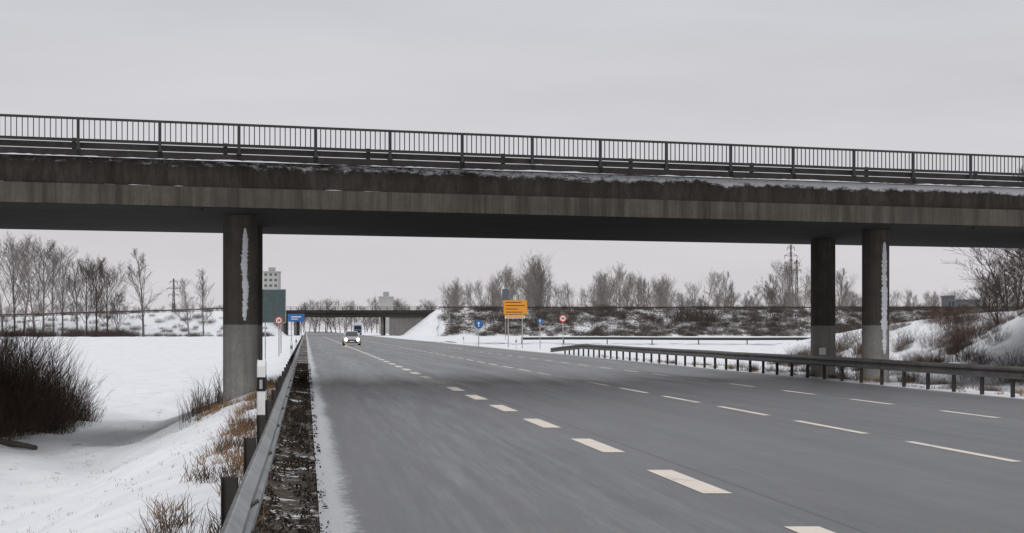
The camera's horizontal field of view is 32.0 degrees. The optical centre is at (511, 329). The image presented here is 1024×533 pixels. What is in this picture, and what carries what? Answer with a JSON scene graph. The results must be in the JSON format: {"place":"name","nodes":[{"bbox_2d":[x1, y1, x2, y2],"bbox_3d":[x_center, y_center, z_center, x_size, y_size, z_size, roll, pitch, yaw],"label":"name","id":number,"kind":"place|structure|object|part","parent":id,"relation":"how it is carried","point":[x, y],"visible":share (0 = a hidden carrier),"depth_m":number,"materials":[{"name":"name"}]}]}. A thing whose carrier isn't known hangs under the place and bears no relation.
{"place":"outdoors","nodes":[
{"label":"outdoors","id":0,"kind":"place"},
{"bbox_2d":[102,374,291,532],"bbox_3d":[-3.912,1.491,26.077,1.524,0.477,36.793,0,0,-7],"label":"dead grass","id":1,"kind":"structure","parent":0,"point":[161,520],"depth_m":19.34,"materials":[{"name":"brown plant"}]},
{"bbox_2d":[191,380,274,421],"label":"dead grass","id":2,"kind":"structure","parent":0,"point":[214,408],"depth_m":46.11,"materials":[{"name":"brown plant"}]},
{"bbox_2d":[0,308,1023,532],"bbox_3d":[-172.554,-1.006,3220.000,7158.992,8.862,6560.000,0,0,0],"label":"ground","id":3,"kind":"structure","parent":0,"point":[147,375],"depth_m":68.58,"materials":[{"name":"white snow"}]},
{"bbox_2d":[0,239,14,331],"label":"bare tree","id":4,"kind":"object","parent":3,"relation":"on","point":[3,294],"visible":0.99,"depth_m":444.67,"materials":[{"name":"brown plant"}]},
{"bbox_2d":[0,231,33,331],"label":"bare tree","id":5,"kind":"object","parent":3,"relation":"on","point":[13,285],"visible":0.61,"depth_m":458.20,"materials":[{"name":"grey plant"}]},
{"bbox_2d":[0,429,37,449],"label":"fallen log","id":6,"kind":"object","parent":3,"relation":"on","point":[9,442],"visible":1,"depth_m":49.87,"materials":[{"name":"brown wood"}]},
{"bbox_2d":[0,236,42,329],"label":"bare tree","id":7,"kind":"object","parent":3,"relation":"on","point":[18,286],"visible":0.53,"depth_m":457.06,"materials":[{"name":"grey plant"}]},
{"bbox_2d":[2,234,58,330],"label":"bare tree","id":8,"kind":"object","parent":3,"relation":"on","point":[25,287],"visible":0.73,"depth_m":449.96,"materials":[{"name":"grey plant"}]},
{"bbox_2d":[30,246,67,334],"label":"bare tree","id":9,"kind":"object","parent":3,"relation":"on","point":[52,303],"visible":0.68,"depth_m":451.43,"materials":[{"name":"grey plant"}]},
{"bbox_2d":[15,235,83,336],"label":"bare tree","id":10,"kind":"object","parent":3,"relation":"on","point":[40,256],"visible":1,"depth_m":439.69,"materials":[{"name":"brown plant"}]},
{"bbox_2d":[0,278,116,440],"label":"bare bush","id":11,"kind":"object","parent":3,"relation":"on","point":[30,402],"visible":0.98,"depth_m":57.21,"materials":[{"name":"brown plant"}]},
{"bbox_2d":[48,244,83,331],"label":"bare tree","id":12,"kind":"object","parent":3,"relation":"on","point":[65,271],"visible":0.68,"depth_m":455.66,"materials":[{"name":"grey plant"}]},
{"bbox_2d":[62,261,92,336],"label":"bare tree","id":13,"kind":"object","parent":3,"relation":"on","point":[73,286],"visible":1,"depth_m":444.18,"materials":[{"name":"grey plant"}]},
{"bbox_2d":[55,256,107,331],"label":"bare tree","id":14,"kind":"object","parent":3,"relation":"on","point":[81,294],"visible":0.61,"depth_m":455.76,"materials":[{"name":"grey plant"}]},
{"bbox_2d":[76,253,128,332],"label":"bare tree","id":15,"kind":"object","parent":3,"relation":"on","point":[93,277],"visible":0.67,"depth_m":449.70,"materials":[{"name":"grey plant"}]},
{"bbox_2d":[79,260,128,333],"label":"bare tree","id":16,"kind":"object","parent":3,"relation":"on","point":[109,275],"visible":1,"depth_m":439.75,"materials":[{"name":"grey plant"}]},
{"bbox_2d":[107,289,132,330],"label":"bare tree","id":17,"kind":"object","parent":3,"relation":"on","point":[115,317],"visible":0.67,"depth_m":450.64,"materials":[{"name":"grey plant"}]},
{"bbox_2d":[2,398,237,532],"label":"dead grass","id":18,"kind":"structure","parent":3,"relation":"on","point":[117,466],"depth_m":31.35,"materials":[{"name":"beige plant"}]},
{"bbox_2d":[121,248,163,336],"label":"bare tree","id":19,"kind":"object","parent":3,"relation":"on","point":[141,297],"visible":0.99,"depth_m":449.34,"materials":[{"name":"grey plant"}]},
{"bbox_2d":[167,278,180,309],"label":"power pylon","id":20,"kind":"object","parent":3,"relation":"on","point":[174,293],"visible":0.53,"depth_m":799.80,"materials":[{"name":"metal"}]},
{"bbox_2d":[170,278,197,336],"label":"bare tree","id":21,"kind":"object","parent":3,"relation":"on","point":[186,306],"visible":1,"depth_m":449.85,"materials":[{"name":"grey plant"}]},
{"bbox_2d":[173,363,223,428],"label":"dead weeds","id":22,"kind":"object","parent":3,"relation":"on","point":[200,403],"visible":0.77,"depth_m":48.21,"materials":[{"name":"brown plant"}]},
{"bbox_2d":[191,269,214,335],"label":"bare tree","id":23,"kind":"object","parent":3,"relation":"on","point":[202,294],"visible":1,"depth_m":452.33,"materials":[{"name":"grey plant"}]},
{"bbox_2d":[223,215,257,403],"bbox_3d":[-7.740,-0.193,50.800,0.980,6.085,0.980,0,0,0],"label":"shaft","id":24,"kind":"object","parent":3,"relation":"on","point":[240,346],"visible":0.7,"depth_m":50.39,"materials":[{"name":"concrete"}]},
{"bbox_2d":[240,228,248,320],"bbox_3d":[-7.548,-1.560,50.341,0.268,2.620,0.040,0,0,-23],"label":"snow streak","id":25,"kind":"object","parent":24,"relation":"attached to","point":[244,274],"visible":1,"depth_m":50.33,"materials":[{"name":"white snow"}]},
{"bbox_2d":[258,227,262,359],"bbox_3d":[-8.410,-0.043,56.600,0.980,6.385,0.980,0,0,0],"label":"shaft","id":26,"kind":"object","parent":3,"relation":"on","point":[260,293],"visible":0.15,"depth_m":56.41,"materials":[{"name":"metal"}]},
{"bbox_2d":[220,335,303,532],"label":"guard rail","id":27,"kind":"object","parent":3,"relation":"on","point":[240,506],"visible":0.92,"depth_m":12.78,"materials":[{"name":"metal"}]},
{"bbox_2d":[257,359,266,414],"bbox_3d":[-3.299,1.023,23.500,0.116,1.274,0.140,0,0,0],"label":"delineator post","id":28,"kind":"object","parent":3,"relation":"on","point":[261,381],"visible":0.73,"depth_m":23.45,"materials":[{"name":"white plastic"}]},
{"bbox_2d":[263,267,280,288],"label":"tower block","id":29,"kind":"structure","parent":3,"relation":"on","point":[272,278],"depth_m":900.00,"materials":[{"name":"grey concrete"}]},
{"bbox_2d":[264,273,276,286],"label":"windows","id":30,"kind":"structure","parent":29,"relation":"in","point":[265,274],"depth_m":900.05,"materials":[{"name":"grey glass"}]},
{"bbox_2d":[263,289,285,358],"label":"sign panel","id":31,"kind":"object","parent":3,"relation":"on","point":[274,303],"visible":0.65,"depth_m":149.97,"materials":[{"name":"grey metal"}]},
{"bbox_2d":[275,316,282,356],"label":"round traffic sign","id":32,"kind":"object","parent":3,"relation":"on","point":[278,320],"visible":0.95,"depth_m":128.02,"materials":[{"name":"white metal"}]},
{"bbox_2d":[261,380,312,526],"bbox_3d":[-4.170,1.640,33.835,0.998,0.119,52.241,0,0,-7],"label":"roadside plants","id":33,"kind":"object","parent":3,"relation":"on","point":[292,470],"visible":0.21,"depth_m":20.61,"materials":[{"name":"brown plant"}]},
{"bbox_2d":[290,341,292,356],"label":"delineator post","id":34,"kind":"object","parent":3,"relation":"on","point":[291,348],"visible":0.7,"depth_m":99.95,"materials":[{"name":"white plastic"}]},
{"bbox_2d":[254,362,330,532],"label":"leaf litter","id":35,"kind":"object","parent":3,"relation":"on","point":[301,378],"visible":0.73,"depth_m":22.63,"materials":[{"name":"brown plant"}]},
{"bbox_2d":[288,314,303,341],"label":"blue motorway sign","id":36,"kind":"object","parent":3,"relation":"on","point":[295,318],"visible":0.83,"depth_m":199.97,"materials":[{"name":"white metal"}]},
{"bbox_2d":[273,307,439,335],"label":"distant road bridge","id":37,"kind":"structure","parent":3,"relation":"on","point":[401,322],"depth_m":481.00,"materials":[{"name":"concrete"}]},
{"bbox_2d":[378,292,393,333],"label":"tower block","id":38,"kind":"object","parent":3,"relation":"on","point":[385,300],"visible":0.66,"depth_m":750.00,"materials":[{"name":"grey concrete"}]},
{"bbox_2d":[380,299,390,330],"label":"windows","id":39,"kind":"structure","parent":38,"relation":"in","point":[380,299],"depth_m":750.00,"materials":[{"name":"grey glass"}]},
{"bbox_2d":[474,320,482,347],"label":"round traffic sign","id":40,"kind":"object","parent":3,"relation":"on","point":[478,324],"visible":0.93,"depth_m":159.99,"materials":[{"name":"blue metal"}]},
{"bbox_2d":[502,289,508,339],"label":"grey sign back","id":41,"kind":"object","parent":3,"relation":"on","point":[505,294],"visible":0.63,"depth_m":299.97,"materials":[{"name":"grey metal"}]},
{"bbox_2d":[0,294,1019,336],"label":"embankment brush","id":42,"kind":"object","parent":3,"relation":"on","point":[608,310],"visible":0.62,"depth_m":472.12,"materials":[{"name":"plant"}]},
{"bbox_2d":[0,250,1022,332],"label":"distant tree row","id":43,"kind":"object","parent":3,"relation":"on","point":[532,294],"visible":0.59,"depth_m":547.88,"materials":[{"name":"brown plant"}]},
{"bbox_2d":[0,114,1023,248],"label":"highway overpass bridge","id":44,"kind":"structure","parent":3,"relation":"on","point":[116,187],"depth_m":51.18,"materials":[{"name":"concrete"}]},
{"bbox_2d":[3,306,1020,315],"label":"embankment guard rail","id":45,"kind":"object","parent":3,"relation":"on","point":[473,307],"visible":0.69,"depth_m":481.50,"materials":[{"name":"metal"}]},
{"bbox_2d":[504,300,526,347],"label":"orange direction sign","id":46,"kind":"object","parent":3,"relation":"on","point":[515,307],"visible":0.88,"depth_m":179.97,"materials":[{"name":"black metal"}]},
{"bbox_2d":[505,315,524,317],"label":"direction sign","id":47,"kind":"object","parent":46,"relation":"attached to","point":[514,316],"visible":1,"depth_m":179.97,"materials":[{"name":"orange metal"}]},
{"bbox_2d":[559,315,566,345],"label":"round traffic sign","id":48,"kind":"object","parent":3,"relation":"on","point":[562,318],"visible":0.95,"depth_m":164.99,"materials":[{"name":"white metal"}]},
{"bbox_2d":[521,337,809,344],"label":"guard rail","id":49,"kind":"object","parent":3,"relation":"on","point":[633,338],"visible":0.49,"depth_m":222.20,"materials":[{"name":"metal"}]},
{"bbox_2d":[550,344,1023,396],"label":"guard rail","id":50,"kind":"object","parent":3,"relation":"on","point":[1012,373],"visible":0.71,"depth_m":58.17,"materials":[{"name":"metal"}]},
{"bbox_2d":[784,244,796,298],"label":"lattice mast","id":51,"kind":"object","parent":3,"relation":"on","point":[790,245],"visible":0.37,"depth_m":699.70,"materials":[{"name":"metal"}]},
{"bbox_2d":[794,259,799,309],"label":"lattice mast","id":52,"kind":"object","parent":3,"relation":"on","point":[797,280],"visible":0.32,"depth_m":719.73,"materials":[{"name":"metal"}]},
{"bbox_2d":[595,354,1023,395],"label":"dead weeds","id":53,"kind":"object","parent":3,"relation":"on","point":[876,380],"visible":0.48,"depth_m":58.95,"materials":[{"name":"brown plant"}]},
{"bbox_2d":[811,239,834,376],"bbox_3d":[11.200,-0.492,64.200,0.880,5.485,0.880,0,0,0],"label":"shaft","id":54,"kind":"object","parent":3,"relation":"on","point":[822,293],"visible":0.7,"depth_m":63.82,"materials":[{"name":"concrete"}]},
{"bbox_2d":[819,348,825,354],"bbox_3d":[11.100,0.775,63.740,0.240,0.250,0.020,0,0,0],"label":"column number plate","id":55,"kind":"object","parent":54,"relation":"attached to","point":[822,351],"depth_m":63.73,"materials":[{"name":"white plastic"}]},
{"bbox_2d":[669,285,1023,392],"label":"snow bank","id":56,"kind":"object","parent":3,"relation":"on","point":[955,337],"visible":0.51,"depth_m":77.44,"materials":[{"name":"white snow"}]},
{"bbox_2d":[862,230,888,381],"bbox_3d":[11.870,-0.492,58.200,0.880,5.485,0.880,0,0,0],"label":"shaft","id":57,"kind":"object","parent":3,"relation":"on","point":[873,241],"visible":0.68,"depth_m":57.83,"materials":[{"name":"concrete"}]},
{"bbox_2d":[880,242,887,353],"bbox_3d":[12.083,-1.025,57.814,0.339,3.650,0.056,0,0,-29],"label":"snow streak","id":58,"kind":"object","parent":57,"relation":"attached to","point":[884,291],"visible":1,"depth_m":57.78,"materials":[{"name":"white snow"}]},
{"bbox_2d":[940,295,955,306],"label":"warehouse","id":59,"kind":"structure","parent":3,"relation":"on","point":[948,299],"depth_m":620.00,"materials":[{"name":"grey concrete"}]},
{"bbox_2d":[955,299,980,309],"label":"warehouse","id":60,"kind":"structure","parent":3,"relation":"on","point":[959,301],"depth_m":640.00,"materials":[{"name":"grey concrete"}]},
{"bbox_2d":[944,247,1023,311],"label":"bare tree","id":61,"kind":"object","parent":3,"relation":"on","point":[1002,268],"visible":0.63,"depth_m":91.86,"materials":[{"name":"brown plant"}]},
{"bbox_2d":[960,270,1018,323],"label":"bare tree","id":62,"kind":"object","parent":3,"relation":"on","point":[981,288],"visible":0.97,"depth_m":80.11,"materials":[{"name":"brown plant"}]},
{"bbox_2d":[970,272,1023,312],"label":"bare tree","id":63,"kind":"object","parent":3,"relation":"on","point":[978,297],"visible":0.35,"depth_m":100.00,"materials":[{"name":"brown plant"}]},
{"bbox_2d":[985,248,1023,299],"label":"bare tree","id":64,"kind":"object","parent":3,"relation":"on","point":[1019,275],"visible":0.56,"depth_m":84.16,"materials":[{"name":"brown plant"}]},
{"bbox_2d":[994,251,1023,307],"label":"bare tree","id":65,"kind":"object","parent":3,"relation":"on","point":[1017,297],"visible":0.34,"depth_m":98.27,"materials":[{"name":"brown plant"}]},
{"bbox_2d":[1000,167,1023,269],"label":"bare tree","id":66,"kind":"object","parent":3,"relation":"on","point":[1019,250],"visible":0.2,"depth_m":76.65,"materials":[{"name":"brown plant"}]},
{"bbox_2d":[0,0,1023,329],"label":"sky","id":67,"kind":"structure","parent":0,"point":[946,76],"materials":[{"name":"grey"}]},
{"bbox_2d":[427,341,760,343],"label":"exit ramp road","id":68,"kind":"structure","parent":0,"point":[579,343],"depth_m":224.84,"materials":[{"name":"grey asphalt"}]},
{"bbox_2d":[306,331,1023,532],"bbox_3d":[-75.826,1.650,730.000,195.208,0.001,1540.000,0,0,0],"label":"highway road","id":69,"kind":"structure","parent":0,"point":[404,451],"depth_m":24.73,"materials":[{"name":"grey asphalt"}]},
{"bbox_2d":[341,331,361,344],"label":"oncoming car","id":70,"kind":"object","parent":69,"relation":"on","point":[351,337],"visible":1,"depth_m":182.52,"materials":[{"name":"silver metal"}]},
{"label":"windows","id":71,"kind":"part","parent":70,"relation":"part of","materials":[{"name":"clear glass"}]},
{"bbox_2d":[353,323,361,334],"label":"distant truck","id":72,"kind":"object","parent":69,"relation":"on","point":[357,327],"visible":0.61,"depth_m":560.23,"materials":[{"name":"white metal"}]},
{"bbox_2d":[323,336,1022,532],"bbox_3d":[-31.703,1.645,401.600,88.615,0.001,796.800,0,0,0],"label":"lane markings","id":73,"kind":"object","parent":69,"relation":"on","point":[690,482],"visible":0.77,"depth_m":25.29,"materials":[{"name":"paint"}]}
]}

